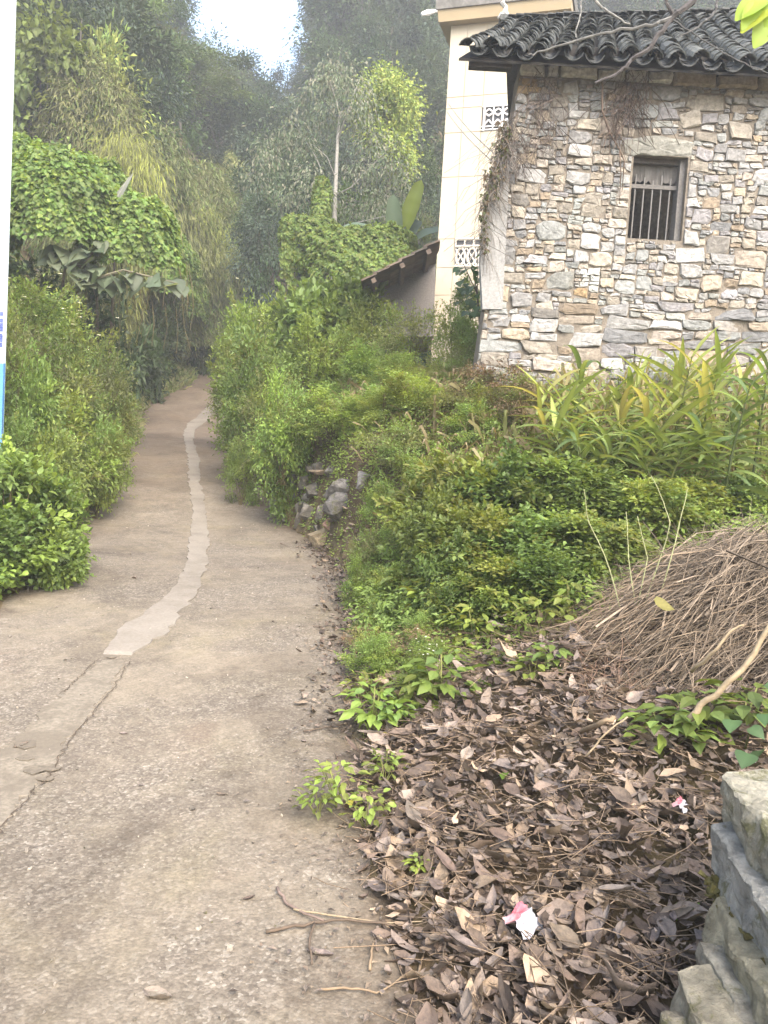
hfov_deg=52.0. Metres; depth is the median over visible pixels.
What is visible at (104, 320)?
shrub
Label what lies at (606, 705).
fallen leaf
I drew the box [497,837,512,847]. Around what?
fallen leaf
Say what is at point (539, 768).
fallen leaf
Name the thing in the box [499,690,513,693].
fallen leaf
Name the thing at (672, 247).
stone house
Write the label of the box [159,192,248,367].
bamboo clump
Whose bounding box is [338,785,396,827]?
seedling
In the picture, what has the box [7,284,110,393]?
shrub
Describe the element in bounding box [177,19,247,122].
broadleaf tree
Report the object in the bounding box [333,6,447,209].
broadleaf tree
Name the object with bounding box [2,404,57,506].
shrub
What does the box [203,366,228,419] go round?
shrub
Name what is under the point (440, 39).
broadleaf tree
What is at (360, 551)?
shrub
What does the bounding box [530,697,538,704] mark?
fallen leaf
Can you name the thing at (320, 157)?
broadleaf tree
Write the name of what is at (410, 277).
shed
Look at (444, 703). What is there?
fallen leaf
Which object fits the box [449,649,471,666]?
seedling
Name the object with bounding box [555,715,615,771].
stick
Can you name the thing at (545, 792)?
fallen leaf
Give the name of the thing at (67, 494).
shrub
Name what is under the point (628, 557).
bare stem
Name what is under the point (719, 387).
ginger plant
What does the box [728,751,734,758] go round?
fallen leaf
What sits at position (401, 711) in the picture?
seedling
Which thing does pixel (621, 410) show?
ginger plant
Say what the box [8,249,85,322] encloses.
shrub
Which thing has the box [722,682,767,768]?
broad leaved plant
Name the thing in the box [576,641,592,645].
fallen leaf
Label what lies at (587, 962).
fallen leaf
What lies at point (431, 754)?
fallen leaf
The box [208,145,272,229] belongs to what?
bamboo clump
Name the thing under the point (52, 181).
vine mound
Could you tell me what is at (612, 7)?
broadleaf tree
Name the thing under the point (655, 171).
window
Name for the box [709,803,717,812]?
fallen leaf
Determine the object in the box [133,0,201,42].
broadleaf tree
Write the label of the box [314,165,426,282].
broadleaf tree
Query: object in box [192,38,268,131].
broadleaf tree
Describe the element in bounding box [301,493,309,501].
boulder
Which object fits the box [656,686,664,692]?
fallen leaf
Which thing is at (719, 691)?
stick
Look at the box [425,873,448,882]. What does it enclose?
fallen leaf
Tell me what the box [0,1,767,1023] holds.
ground
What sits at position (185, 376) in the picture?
verge grass
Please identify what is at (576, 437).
ginger plant
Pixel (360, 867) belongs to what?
fallen leaf
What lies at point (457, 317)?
shrub
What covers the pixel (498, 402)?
shrub
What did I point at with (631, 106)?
dry creeper
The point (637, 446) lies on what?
ginger plant
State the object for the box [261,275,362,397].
shrub
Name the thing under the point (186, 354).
shrub
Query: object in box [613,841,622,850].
fallen leaf
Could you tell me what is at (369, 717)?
seedling
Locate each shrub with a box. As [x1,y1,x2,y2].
[0,431,81,581]
[0,496,76,599]
[1,460,100,576]
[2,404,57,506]
[4,285,46,417]
[4,307,117,437]
[4,337,79,454]
[4,380,122,506]
[6,258,82,390]
[6,417,95,514]
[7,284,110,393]
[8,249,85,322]
[13,348,110,465]
[22,516,96,591]
[42,271,122,398]
[50,306,135,425]
[57,395,134,522]
[65,340,139,436]
[75,309,130,381]
[80,267,172,409]
[80,376,134,502]
[80,426,133,517]
[93,377,145,468]
[94,416,136,500]
[118,362,141,403]
[124,304,179,403]
[129,292,196,377]
[172,311,221,375]
[172,349,191,366]
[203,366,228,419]
[204,295,310,448]
[207,350,281,482]
[208,328,235,392]
[209,277,296,401]
[216,419,248,449]
[217,435,265,507]
[231,367,307,483]
[238,364,325,484]
[250,419,314,528]
[255,307,362,406]
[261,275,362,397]
[279,383,371,440]
[296,266,397,384]
[309,337,388,399]
[326,286,411,377]
[333,380,401,422]
[334,552,376,610]
[342,522,386,579]
[344,382,417,428]
[344,417,435,468]
[349,347,431,389]
[350,474,404,526]
[366,298,451,371]
[371,507,408,559]
[379,368,447,418]
[386,440,452,491]
[396,355,470,387]
[416,378,494,423]
[426,299,478,370]
[431,327,476,377]
[432,358,510,407]
[432,398,507,447]
[443,272,480,343]
[444,317,477,362]
[449,356,549,407]
[463,368,552,418]
[485,377,569,429]
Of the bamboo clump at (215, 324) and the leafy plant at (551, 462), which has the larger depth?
the bamboo clump at (215, 324)
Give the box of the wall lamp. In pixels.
[421,9,437,15]
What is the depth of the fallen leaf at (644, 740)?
3.34 m
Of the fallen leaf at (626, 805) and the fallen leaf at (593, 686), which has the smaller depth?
the fallen leaf at (626, 805)
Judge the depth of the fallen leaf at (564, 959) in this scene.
2.34 m
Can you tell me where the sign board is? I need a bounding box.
[0,0,15,450]
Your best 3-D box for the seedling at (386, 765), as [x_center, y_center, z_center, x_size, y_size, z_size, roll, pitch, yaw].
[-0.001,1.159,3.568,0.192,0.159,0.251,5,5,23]
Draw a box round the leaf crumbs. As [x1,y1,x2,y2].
[198,541,414,1021]
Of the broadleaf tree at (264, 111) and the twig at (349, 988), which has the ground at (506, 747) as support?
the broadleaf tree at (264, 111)
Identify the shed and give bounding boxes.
[361,240,439,351]
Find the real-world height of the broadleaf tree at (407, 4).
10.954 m
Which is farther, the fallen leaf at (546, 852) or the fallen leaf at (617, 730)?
the fallen leaf at (617, 730)
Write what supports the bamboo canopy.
on the ground at (506, 747)
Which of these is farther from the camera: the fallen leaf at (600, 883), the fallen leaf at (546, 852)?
the fallen leaf at (546, 852)
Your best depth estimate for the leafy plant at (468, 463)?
6.48 m
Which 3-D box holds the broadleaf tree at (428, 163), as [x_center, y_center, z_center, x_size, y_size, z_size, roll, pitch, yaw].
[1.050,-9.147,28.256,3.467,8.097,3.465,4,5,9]
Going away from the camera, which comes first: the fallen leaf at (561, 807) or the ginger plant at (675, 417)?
the fallen leaf at (561, 807)
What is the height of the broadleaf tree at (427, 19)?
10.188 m
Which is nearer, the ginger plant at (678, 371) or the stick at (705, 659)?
the stick at (705, 659)
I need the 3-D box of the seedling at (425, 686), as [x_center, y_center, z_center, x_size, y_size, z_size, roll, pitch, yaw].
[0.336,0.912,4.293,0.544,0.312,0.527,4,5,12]
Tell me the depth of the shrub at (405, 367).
10.24 m
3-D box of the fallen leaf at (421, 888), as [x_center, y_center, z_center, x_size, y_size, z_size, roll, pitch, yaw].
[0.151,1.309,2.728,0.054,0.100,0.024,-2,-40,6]
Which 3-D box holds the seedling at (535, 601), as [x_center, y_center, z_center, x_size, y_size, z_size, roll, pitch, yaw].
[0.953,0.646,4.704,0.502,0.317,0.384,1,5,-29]
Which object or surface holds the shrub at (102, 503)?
on the ground at (506, 747)
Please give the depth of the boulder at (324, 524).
9.27 m
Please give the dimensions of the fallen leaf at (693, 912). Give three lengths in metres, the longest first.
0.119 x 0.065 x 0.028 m
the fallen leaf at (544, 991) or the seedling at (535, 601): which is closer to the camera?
the fallen leaf at (544, 991)
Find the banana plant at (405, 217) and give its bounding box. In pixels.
[344,180,438,352]
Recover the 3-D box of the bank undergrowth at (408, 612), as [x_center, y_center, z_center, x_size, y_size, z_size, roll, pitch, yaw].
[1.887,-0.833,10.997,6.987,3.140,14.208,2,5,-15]
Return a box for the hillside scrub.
[8,0,672,375]
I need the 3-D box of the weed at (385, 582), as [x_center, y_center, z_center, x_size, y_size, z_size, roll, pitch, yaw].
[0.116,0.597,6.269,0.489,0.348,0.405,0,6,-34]
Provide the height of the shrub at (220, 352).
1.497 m
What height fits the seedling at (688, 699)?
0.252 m
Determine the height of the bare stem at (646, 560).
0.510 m
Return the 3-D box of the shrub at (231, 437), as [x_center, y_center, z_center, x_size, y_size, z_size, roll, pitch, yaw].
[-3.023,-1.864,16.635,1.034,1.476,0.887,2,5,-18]
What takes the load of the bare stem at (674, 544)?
on the straw heap
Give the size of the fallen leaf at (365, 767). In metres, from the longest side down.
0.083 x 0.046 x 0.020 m
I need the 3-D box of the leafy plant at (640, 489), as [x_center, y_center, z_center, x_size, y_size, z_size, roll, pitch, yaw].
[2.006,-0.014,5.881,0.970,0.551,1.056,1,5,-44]
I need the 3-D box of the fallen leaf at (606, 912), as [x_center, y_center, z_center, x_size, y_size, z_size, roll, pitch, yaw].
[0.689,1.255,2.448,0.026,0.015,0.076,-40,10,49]
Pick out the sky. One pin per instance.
(259, 24)
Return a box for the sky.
[167,0,311,95]
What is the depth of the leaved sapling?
13.14 m
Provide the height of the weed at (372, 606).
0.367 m
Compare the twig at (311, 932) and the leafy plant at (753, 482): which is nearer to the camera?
the twig at (311, 932)
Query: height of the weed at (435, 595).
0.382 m
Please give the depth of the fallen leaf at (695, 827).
2.85 m
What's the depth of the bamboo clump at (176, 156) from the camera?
25.83 m
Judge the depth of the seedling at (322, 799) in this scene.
3.22 m
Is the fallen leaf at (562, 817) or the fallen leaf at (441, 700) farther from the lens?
the fallen leaf at (441, 700)
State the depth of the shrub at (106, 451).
10.15 m
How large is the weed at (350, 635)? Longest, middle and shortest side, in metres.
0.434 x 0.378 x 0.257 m
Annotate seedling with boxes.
[291,778,346,819]
[301,760,371,807]
[333,682,415,729]
[336,669,385,701]
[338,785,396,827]
[361,747,408,779]
[369,660,396,676]
[376,697,421,724]
[379,563,426,604]
[380,670,459,713]
[396,648,491,701]
[397,578,470,614]
[401,851,433,873]
[421,648,448,664]
[438,603,513,645]
[441,633,476,655]
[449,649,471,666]
[479,647,510,666]
[502,594,576,639]
[503,635,519,646]
[506,647,561,682]
[528,640,573,671]
[536,578,605,624]
[617,703,721,758]
[642,690,744,754]
[694,677,767,742]
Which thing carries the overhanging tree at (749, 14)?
on the ground at (506, 747)
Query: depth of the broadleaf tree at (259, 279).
26.63 m
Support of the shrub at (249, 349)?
on the ground at (506, 747)
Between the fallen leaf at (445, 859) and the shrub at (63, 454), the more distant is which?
the shrub at (63, 454)
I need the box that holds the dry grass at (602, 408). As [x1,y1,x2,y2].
[386,375,767,507]
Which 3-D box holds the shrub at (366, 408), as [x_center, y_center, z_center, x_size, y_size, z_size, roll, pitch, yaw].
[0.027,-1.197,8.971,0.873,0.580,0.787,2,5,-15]
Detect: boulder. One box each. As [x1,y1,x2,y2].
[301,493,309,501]
[307,528,326,548]
[309,470,324,474]
[322,492,347,521]
[322,518,329,529]
[323,478,349,498]
[356,471,369,489]
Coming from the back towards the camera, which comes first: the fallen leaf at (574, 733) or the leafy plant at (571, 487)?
the leafy plant at (571, 487)
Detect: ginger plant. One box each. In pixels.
[498,365,601,456]
[512,368,611,470]
[514,382,581,455]
[521,409,621,469]
[527,380,592,472]
[535,375,631,464]
[537,345,608,457]
[543,362,657,468]
[551,413,664,479]
[560,421,633,475]
[573,426,634,503]
[593,419,666,490]
[597,384,665,477]
[597,416,701,484]
[600,386,685,478]
[608,350,665,451]
[608,429,670,487]
[610,352,717,477]
[610,364,730,491]
[623,326,744,475]
[629,425,744,505]
[646,338,722,462]
[649,361,741,479]
[653,424,767,513]
[658,336,758,476]
[660,411,755,523]
[664,330,750,476]
[671,369,767,525]
[690,349,767,458]
[697,348,767,495]
[707,378,767,476]
[718,389,767,503]
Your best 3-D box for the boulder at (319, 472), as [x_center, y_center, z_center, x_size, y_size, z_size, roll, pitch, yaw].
[-0.784,-0.502,9.987,0.359,0.074,0.311,3,5,0]
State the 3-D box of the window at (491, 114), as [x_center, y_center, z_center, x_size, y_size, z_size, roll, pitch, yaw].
[2.405,-8.020,16.010,0.850,0.490,0.052,5,5,17]
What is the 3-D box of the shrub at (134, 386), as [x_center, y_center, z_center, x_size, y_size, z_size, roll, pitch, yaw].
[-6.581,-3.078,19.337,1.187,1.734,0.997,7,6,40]
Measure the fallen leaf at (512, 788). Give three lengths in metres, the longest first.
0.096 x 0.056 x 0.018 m
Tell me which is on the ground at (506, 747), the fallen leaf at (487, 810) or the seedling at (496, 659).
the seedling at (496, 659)
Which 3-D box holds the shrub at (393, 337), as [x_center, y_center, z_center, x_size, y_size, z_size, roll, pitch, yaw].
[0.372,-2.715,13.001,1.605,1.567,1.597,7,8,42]
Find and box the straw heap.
[520,492,767,730]
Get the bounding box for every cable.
[447,112,491,160]
[448,104,494,154]
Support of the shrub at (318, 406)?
on the ground at (506, 747)
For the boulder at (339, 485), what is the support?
on the boulder at (332, 505)
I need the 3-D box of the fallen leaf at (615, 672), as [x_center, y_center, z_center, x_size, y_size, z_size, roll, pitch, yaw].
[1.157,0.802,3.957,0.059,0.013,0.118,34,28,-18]
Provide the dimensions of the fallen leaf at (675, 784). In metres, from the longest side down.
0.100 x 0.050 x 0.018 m
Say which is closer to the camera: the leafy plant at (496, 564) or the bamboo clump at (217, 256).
the leafy plant at (496, 564)
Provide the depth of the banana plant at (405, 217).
19.25 m
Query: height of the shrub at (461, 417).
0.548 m
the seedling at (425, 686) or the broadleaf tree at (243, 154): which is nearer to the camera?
the seedling at (425, 686)
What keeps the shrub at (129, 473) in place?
on the ground at (506, 747)
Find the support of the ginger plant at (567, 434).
on the ground at (506, 747)
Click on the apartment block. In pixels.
(477, 101)
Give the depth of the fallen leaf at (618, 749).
3.31 m
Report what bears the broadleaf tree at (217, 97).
on the ground at (506, 747)
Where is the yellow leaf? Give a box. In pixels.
[654,596,673,610]
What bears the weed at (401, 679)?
on the ground at (506, 747)
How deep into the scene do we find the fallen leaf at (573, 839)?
2.80 m
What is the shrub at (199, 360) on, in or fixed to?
on the ground at (506, 747)
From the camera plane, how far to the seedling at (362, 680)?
4.53 m
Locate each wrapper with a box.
[503,901,542,939]
[672,796,690,812]
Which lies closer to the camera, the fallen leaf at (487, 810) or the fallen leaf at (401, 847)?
the fallen leaf at (401, 847)
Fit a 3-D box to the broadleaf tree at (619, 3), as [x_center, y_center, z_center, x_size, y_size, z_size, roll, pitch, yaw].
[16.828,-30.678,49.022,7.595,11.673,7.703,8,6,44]
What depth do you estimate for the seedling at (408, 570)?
5.92 m
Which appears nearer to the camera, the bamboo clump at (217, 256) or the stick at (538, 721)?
the stick at (538, 721)
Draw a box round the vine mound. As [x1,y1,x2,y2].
[9,132,210,406]
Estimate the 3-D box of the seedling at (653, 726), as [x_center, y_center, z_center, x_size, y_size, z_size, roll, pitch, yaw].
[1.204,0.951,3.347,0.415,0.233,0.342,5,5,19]
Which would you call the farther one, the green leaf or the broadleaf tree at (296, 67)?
the broadleaf tree at (296, 67)
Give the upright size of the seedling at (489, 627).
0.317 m
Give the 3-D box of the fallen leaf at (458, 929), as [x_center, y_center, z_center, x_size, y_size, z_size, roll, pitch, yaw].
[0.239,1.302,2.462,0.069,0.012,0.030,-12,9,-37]
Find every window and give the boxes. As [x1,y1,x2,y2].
[454,237,479,267]
[481,104,507,130]
[630,158,685,240]
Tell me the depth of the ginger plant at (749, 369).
7.06 m
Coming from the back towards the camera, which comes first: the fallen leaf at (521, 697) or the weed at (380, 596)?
the weed at (380, 596)
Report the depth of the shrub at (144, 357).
19.68 m
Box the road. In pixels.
[0,370,422,1023]
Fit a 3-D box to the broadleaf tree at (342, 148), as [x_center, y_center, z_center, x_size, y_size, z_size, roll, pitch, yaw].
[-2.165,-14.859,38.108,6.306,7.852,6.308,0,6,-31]
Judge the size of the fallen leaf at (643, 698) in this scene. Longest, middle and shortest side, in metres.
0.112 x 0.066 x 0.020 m
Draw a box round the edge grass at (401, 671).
[319,449,540,745]
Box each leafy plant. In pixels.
[373,446,534,560]
[390,476,489,588]
[408,523,484,620]
[411,500,544,599]
[424,569,513,640]
[426,436,561,547]
[439,553,550,617]
[464,501,614,588]
[493,450,628,528]
[500,546,621,607]
[523,509,662,585]
[537,462,675,534]
[581,473,727,546]
[654,476,747,527]
[701,469,767,520]
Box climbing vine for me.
[452,254,480,321]
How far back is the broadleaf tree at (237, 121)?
37.90 m
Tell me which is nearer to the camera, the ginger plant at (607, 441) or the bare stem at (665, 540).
the bare stem at (665, 540)
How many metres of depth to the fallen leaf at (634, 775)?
3.20 m
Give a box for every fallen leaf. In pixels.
[143,986,171,998]
[306,948,333,955]
[345,736,360,752]
[354,738,373,748]
[355,859,368,870]
[363,762,374,770]
[366,803,378,825]
[368,879,394,891]
[378,874,388,885]
[381,753,390,763]
[383,891,401,900]
[388,728,408,735]
[391,815,416,834]
[393,752,413,760]
[393,845,405,855]
[397,831,404,845]
[398,851,417,857]
[398,923,410,935]
[405,800,421,820]
[405,965,419,993]
[411,890,425,897]
[413,926,423,937]
[414,979,424,990]
[415,971,438,980]
[419,752,441,756]
[419,756,428,762]
[420,875,434,897]
[422,941,440,958]
[423,725,438,729]
[423,790,432,797]
[425,838,438,847]
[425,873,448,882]
[425,933,441,944]
[425,934,452,941]
[428,878,443,888]
[434,845,456,872]
[436,726,448,736]
[438,698,455,703]
[441,701,448,715]
[441,791,448,797]
[445,720,457,728]
[446,929,480,952]
[454,922,467,932]
[456,826,482,837]
[459,987,471,1019]
[460,746,473,760]
[464,699,473,707]
[465,721,472,731]
[477,811,485,822]
[479,822,506,826]
[480,740,491,750]
[481,807,499,814]
[482,723,501,727]
[484,934,493,942]
[486,938,495,948]
[488,724,506,732]
[488,800,505,803]
[489,827,512,840]
[492,704,501,711]
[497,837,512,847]
[498,766,511,775]
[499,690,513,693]
[500,963,510,971]
[503,783,519,794]
[509,818,519,824]
[512,687,527,693]
[514,794,538,804]
[515,762,532,767]
[517,696,531,700]
[518,835,531,848]
[525,987,548,1001]
[527,1005,565,1023]
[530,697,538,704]
[534,772,543,777]
[535,762,543,774]
[540,768,557,773]
[540,850,563,855]
[541,787,548,796]
[541,828,554,839]
[543,808,552,818]
[549,922,580,947]
[554,762,566,766]
[557,803,566,815]
[557,815,581,824]
[557,945,569,968]
[559,738,567,748]
[564,736,578,748]
[564,889,586,901]
[566,959,605,973]
[567,664,582,669]
[569,798,582,810]
[569,835,585,841]
[570,695,589,706]
[571,727,580,735]
[574,635,583,644]
[574,973,590,989]
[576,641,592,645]
[579,738,595,743]
[579,811,595,818]
[579,958,590,967]
[587,683,602,693]
[592,880,608,899]
[595,677,612,687]
[596,701,612,709]
[596,944,616,962]
[599,884,633,891]
[601,905,609,925]
[603,768,614,772]
[607,784,632,802]
[610,663,618,678]
[610,747,634,751]
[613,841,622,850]
[615,920,625,937]
[616,654,635,660]
[616,724,624,733]
[621,801,638,815]
[623,704,645,712]
[624,769,636,778]
[625,691,643,702]
[630,746,652,749]
[638,733,649,743]
[638,789,647,802]
[639,697,650,700]
[649,994,657,1000]
[654,699,669,703]
[655,872,681,882]
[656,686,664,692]
[657,916,675,940]
[659,866,671,874]
[659,873,671,878]
[660,905,692,918]
[666,688,676,693]
[667,743,674,748]
[669,910,676,920]
[670,783,683,790]
[671,900,708,918]
[678,704,694,709]
[690,823,706,828]
[691,846,705,850]
[694,738,717,745]
[705,802,717,817]
[708,731,726,734]
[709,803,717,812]
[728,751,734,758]
[739,723,752,732]
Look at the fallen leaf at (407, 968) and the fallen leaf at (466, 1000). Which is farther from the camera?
the fallen leaf at (407, 968)
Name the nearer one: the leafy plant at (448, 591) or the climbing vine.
the leafy plant at (448, 591)
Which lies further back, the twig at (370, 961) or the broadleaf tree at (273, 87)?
the broadleaf tree at (273, 87)
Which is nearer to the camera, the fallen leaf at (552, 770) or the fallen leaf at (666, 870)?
the fallen leaf at (666, 870)
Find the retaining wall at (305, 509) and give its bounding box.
[238,423,333,530]
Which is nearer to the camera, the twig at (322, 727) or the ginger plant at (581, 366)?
the twig at (322, 727)
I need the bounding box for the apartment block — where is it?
[430,0,577,364]
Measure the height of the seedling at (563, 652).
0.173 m
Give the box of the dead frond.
[111,174,132,201]
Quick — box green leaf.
[500,772,508,779]
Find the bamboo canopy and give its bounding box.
[183,237,262,363]
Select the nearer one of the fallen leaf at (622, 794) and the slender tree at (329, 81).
the fallen leaf at (622, 794)
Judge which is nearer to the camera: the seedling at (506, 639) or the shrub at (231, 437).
the seedling at (506, 639)
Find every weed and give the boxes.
[333,621,405,678]
[339,621,384,652]
[347,597,403,637]
[354,562,400,605]
[362,584,402,619]
[367,557,422,615]
[367,570,419,600]
[381,621,464,658]
[390,663,433,698]
[395,607,442,647]
[396,628,451,677]
[411,581,474,635]
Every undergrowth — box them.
[0,238,130,599]
[250,358,767,673]
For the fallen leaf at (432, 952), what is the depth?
2.43 m
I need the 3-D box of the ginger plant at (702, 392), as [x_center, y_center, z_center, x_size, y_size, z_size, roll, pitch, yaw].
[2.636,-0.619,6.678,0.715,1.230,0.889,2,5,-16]
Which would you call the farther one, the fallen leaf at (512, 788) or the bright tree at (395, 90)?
the bright tree at (395, 90)
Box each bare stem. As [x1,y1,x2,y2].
[584,490,623,620]
[626,513,635,602]
[637,516,647,604]
[645,475,669,602]
[652,489,687,620]
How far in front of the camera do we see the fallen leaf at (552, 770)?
3.19 m
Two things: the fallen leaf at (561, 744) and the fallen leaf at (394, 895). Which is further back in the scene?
the fallen leaf at (561, 744)
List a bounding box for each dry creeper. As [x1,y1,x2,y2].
[443,120,558,282]
[479,68,581,191]
[561,70,678,166]
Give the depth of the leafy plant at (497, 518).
5.63 m
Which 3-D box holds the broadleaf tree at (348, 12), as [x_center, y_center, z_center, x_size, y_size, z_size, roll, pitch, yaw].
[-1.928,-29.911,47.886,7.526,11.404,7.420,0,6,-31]
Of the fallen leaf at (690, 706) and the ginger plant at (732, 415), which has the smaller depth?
the fallen leaf at (690, 706)
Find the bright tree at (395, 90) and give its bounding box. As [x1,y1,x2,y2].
[341,49,437,225]
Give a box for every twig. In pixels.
[266,918,395,933]
[276,886,323,921]
[293,908,427,923]
[303,723,347,731]
[308,922,315,964]
[320,970,410,993]
[368,941,374,970]
[415,953,424,979]
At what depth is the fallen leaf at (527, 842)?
2.81 m
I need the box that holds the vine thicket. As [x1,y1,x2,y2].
[276,173,419,340]
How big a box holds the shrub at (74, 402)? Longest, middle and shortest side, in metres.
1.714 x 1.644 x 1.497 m
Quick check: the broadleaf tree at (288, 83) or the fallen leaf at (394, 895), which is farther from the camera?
the broadleaf tree at (288, 83)
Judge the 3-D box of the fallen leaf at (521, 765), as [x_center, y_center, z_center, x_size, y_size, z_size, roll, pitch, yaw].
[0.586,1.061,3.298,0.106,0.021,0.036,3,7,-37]
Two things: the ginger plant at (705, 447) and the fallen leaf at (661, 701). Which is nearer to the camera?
the fallen leaf at (661, 701)
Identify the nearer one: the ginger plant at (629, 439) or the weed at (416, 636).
the weed at (416, 636)
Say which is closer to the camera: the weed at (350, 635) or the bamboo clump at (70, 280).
the weed at (350, 635)
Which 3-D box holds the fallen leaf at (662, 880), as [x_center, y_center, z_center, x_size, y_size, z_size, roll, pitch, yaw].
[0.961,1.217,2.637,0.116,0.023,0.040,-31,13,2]
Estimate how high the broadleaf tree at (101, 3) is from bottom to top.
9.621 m
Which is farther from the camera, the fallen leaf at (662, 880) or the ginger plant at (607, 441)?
the ginger plant at (607, 441)
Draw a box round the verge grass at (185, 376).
[7,300,198,467]
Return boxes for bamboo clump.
[17,169,145,319]
[28,40,152,198]
[36,105,207,381]
[131,224,208,342]
[137,115,203,231]
[149,140,240,364]
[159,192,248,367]
[167,291,235,371]
[183,172,249,245]
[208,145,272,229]
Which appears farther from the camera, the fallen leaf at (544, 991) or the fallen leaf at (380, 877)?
the fallen leaf at (380, 877)
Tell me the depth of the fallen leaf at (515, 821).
2.94 m
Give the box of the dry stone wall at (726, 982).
[660,769,767,1023]
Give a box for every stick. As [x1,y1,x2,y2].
[493,709,571,735]
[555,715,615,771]
[585,716,627,756]
[687,625,767,721]
[690,624,743,672]
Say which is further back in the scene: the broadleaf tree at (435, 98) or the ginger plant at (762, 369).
the broadleaf tree at (435, 98)
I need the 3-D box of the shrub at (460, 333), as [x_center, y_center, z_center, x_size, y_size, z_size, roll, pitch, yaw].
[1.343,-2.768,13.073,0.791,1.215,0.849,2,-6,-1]
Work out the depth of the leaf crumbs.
2.56 m
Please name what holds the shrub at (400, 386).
on the ground at (506, 747)
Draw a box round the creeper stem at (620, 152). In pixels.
[601,81,624,203]
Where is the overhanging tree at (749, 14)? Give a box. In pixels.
[528,0,767,83]
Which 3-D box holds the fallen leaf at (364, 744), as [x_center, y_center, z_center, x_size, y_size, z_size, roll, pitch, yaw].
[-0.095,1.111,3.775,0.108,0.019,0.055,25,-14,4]
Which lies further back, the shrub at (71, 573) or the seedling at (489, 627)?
the shrub at (71, 573)
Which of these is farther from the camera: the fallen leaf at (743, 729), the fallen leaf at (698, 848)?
the fallen leaf at (743, 729)
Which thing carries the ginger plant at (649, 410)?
on the ground at (506, 747)
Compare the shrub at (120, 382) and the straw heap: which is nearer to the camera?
the straw heap
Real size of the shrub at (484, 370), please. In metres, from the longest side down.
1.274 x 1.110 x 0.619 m
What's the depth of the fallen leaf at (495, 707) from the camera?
3.74 m
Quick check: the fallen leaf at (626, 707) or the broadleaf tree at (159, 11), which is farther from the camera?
the broadleaf tree at (159, 11)
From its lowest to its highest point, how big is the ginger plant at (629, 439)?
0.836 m
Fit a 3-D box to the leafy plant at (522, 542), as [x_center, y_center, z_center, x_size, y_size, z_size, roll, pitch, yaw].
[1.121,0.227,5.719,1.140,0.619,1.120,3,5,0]
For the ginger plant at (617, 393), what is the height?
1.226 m
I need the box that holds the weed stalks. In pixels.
[296,351,767,562]
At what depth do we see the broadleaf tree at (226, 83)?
36.32 m
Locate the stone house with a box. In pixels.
[459,0,767,394]
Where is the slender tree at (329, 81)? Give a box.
[227,41,432,345]
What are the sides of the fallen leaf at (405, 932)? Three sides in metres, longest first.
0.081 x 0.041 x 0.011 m
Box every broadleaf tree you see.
[13,0,107,270]
[14,0,200,179]
[16,0,88,59]
[20,0,151,54]
[35,8,162,207]
[72,0,194,78]
[83,0,212,204]
[128,0,179,44]
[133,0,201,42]
[136,53,206,145]
[147,19,259,129]
[155,0,203,61]
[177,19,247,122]
[182,69,276,183]
[189,72,274,150]
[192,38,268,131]
[204,62,302,158]
[205,83,310,209]
[210,84,300,202]
[212,82,331,177]
[215,44,280,102]
[219,166,332,329]
[222,119,310,293]
[225,194,264,237]
[256,70,307,162]
[265,53,317,134]
[275,117,363,292]
[282,0,403,84]
[282,26,324,92]
[293,114,394,226]
[294,10,402,173]
[295,3,325,85]
[300,0,395,42]
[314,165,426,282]
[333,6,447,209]
[338,0,449,127]
[354,0,449,68]
[371,39,448,224]
[380,132,441,272]
[394,0,449,73]
[401,200,436,353]
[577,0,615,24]
[598,0,689,10]
[603,0,713,10]
[624,0,706,10]
[676,0,741,21]
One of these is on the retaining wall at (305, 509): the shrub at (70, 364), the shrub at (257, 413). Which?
the shrub at (257, 413)
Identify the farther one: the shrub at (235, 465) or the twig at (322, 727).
the shrub at (235, 465)
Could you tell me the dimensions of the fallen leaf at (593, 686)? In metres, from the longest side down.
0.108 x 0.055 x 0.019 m
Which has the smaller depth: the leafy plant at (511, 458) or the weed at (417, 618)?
the weed at (417, 618)
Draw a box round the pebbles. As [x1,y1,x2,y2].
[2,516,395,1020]
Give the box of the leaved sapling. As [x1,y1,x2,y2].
[37,241,188,310]
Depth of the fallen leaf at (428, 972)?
2.31 m
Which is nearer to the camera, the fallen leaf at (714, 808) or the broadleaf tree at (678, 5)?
the fallen leaf at (714, 808)
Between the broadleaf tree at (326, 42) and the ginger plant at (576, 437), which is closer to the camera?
the ginger plant at (576, 437)
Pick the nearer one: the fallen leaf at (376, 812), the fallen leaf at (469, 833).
the fallen leaf at (469, 833)
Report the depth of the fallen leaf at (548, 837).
2.81 m
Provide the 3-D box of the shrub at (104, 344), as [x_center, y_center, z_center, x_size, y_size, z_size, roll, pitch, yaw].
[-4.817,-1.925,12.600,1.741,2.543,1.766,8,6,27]
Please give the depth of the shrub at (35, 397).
9.20 m
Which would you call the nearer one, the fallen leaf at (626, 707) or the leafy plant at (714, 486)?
the fallen leaf at (626, 707)

